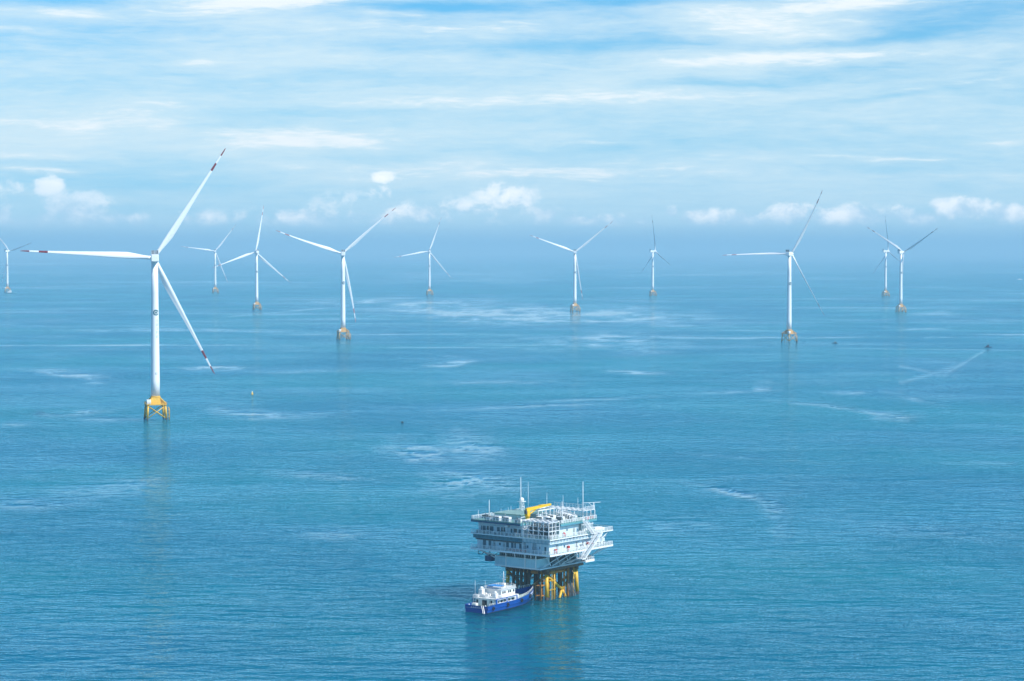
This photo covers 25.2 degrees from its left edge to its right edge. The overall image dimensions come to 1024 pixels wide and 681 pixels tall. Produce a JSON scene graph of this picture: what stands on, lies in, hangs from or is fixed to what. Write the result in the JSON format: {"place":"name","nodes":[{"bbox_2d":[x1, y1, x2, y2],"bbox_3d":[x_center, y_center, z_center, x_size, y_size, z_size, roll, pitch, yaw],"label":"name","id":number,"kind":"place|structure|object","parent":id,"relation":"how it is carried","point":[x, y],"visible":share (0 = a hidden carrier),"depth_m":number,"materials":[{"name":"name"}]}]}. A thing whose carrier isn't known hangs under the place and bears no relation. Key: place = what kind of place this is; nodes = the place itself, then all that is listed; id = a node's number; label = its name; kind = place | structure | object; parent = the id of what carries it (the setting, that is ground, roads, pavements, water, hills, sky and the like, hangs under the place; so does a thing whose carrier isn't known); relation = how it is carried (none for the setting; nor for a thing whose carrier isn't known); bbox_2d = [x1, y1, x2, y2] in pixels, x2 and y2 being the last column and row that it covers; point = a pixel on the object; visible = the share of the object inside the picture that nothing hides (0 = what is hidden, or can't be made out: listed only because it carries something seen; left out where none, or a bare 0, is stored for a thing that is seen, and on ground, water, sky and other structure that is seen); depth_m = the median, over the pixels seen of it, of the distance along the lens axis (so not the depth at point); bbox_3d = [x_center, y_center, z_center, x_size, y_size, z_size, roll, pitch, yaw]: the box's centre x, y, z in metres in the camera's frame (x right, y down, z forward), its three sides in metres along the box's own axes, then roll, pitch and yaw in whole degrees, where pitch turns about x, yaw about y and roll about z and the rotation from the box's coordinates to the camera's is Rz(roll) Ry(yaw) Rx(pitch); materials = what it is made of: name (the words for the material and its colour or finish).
{"place":"outdoors","nodes":[
{"label":"outdoors","id":0,"kind":"place"},
{"bbox_2d":[0,250,1023,680],"bbox_3d":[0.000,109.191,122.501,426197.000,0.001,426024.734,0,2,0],"label":"sea","id":1,"kind":"structure","parent":0,"point":[814,502],"depth_m":1217.76,"materials":[{"name":"liquid"}]},
{"bbox_2d":[0,238,29,292],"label":"wind turbine","id":2,"kind":"object","parent":1,"relation":"in","point":[7,251],"visible":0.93,"depth_m":5978.29,"materials":[{"name":"white paint"}]},
{"bbox_2d":[22,148,225,419],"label":"wind turbine","id":3,"kind":"object","parent":1,"relation":"in","point":[155,398],"visible":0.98,"depth_m":1529.69,"materials":[{"name":"white paint"}]},
{"bbox_2d":[181,226,234,292],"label":"wind turbine","id":4,"kind":"object","parent":1,"relation":"in","point":[215,257],"visible":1,"depth_m":5907.49,"materials":[{"name":"white paint"}]},
{"bbox_2d":[213,206,287,309],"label":"wind turbine","id":5,"kind":"object","parent":1,"relation":"in","point":[256,251],"visible":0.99,"depth_m":4262.08,"materials":[{"name":"white paint"}]},
{"bbox_2d":[276,209,393,339],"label":"wind turbine","id":6,"kind":"object","parent":1,"relation":"in","point":[344,271],"visible":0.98,"depth_m":2865.49,"materials":[{"name":"white paint"}]},
{"bbox_2d":[394,219,448,294],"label":"wind turbine","id":7,"kind":"object","parent":1,"relation":"in","point":[429,275],"visible":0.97,"depth_m":5636.01,"materials":[{"name":"white paint"}]},
{"bbox_2d":[465,571,533,613],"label":"supply vessel","id":8,"kind":"object","parent":1,"relation":"on","point":[492,598],"visible":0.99,"depth_m":724.71,"materials":[{"name":"blue metal"}]},
{"bbox_2d":[470,491,612,600],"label":"offshore substation","id":9,"kind":"object","parent":1,"relation":"in","point":[534,541],"visible":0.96,"depth_m":746.50,"materials":[{"name":"white metal"}]},
{"bbox_2d":[530,221,612,311],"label":"wind turbine","id":10,"kind":"object","parent":1,"relation":"in","point":[574,278],"visible":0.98,"depth_m":4156.95,"materials":[{"name":"white paint"}]},
{"bbox_2d":[640,219,669,295],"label":"wind turbine","id":11,"kind":"object","parent":1,"relation":"in","point":[652,282],"visible":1,"depth_m":5508.23,"materials":[{"name":"white paint"}]},
{"bbox_2d":[730,192,822,341],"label":"wind turbine","id":12,"kind":"object","parent":1,"relation":"in","point":[788,330],"visible":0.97,"depth_m":2799.36,"materials":[{"name":"white paint"}]},
{"bbox_2d":[874,218,899,296],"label":"wind turbine","id":13,"kind":"object","parent":1,"relation":"in","point":[885,291],"visible":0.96,"depth_m":5447.01,"materials":[{"name":"white paint"}]},
{"bbox_2d":[867,227,935,312],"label":"wind turbine","id":14,"kind":"object","parent":1,"relation":"in","point":[900,252],"visible":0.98,"depth_m":4084.04,"materials":[{"name":"white paint"}]},
{"bbox_2d":[0,0,1023,249],"label":"sky","id":15,"kind":"structure","parent":0,"point":[722,124],"materials":[{"name":"blue"}]}
]}

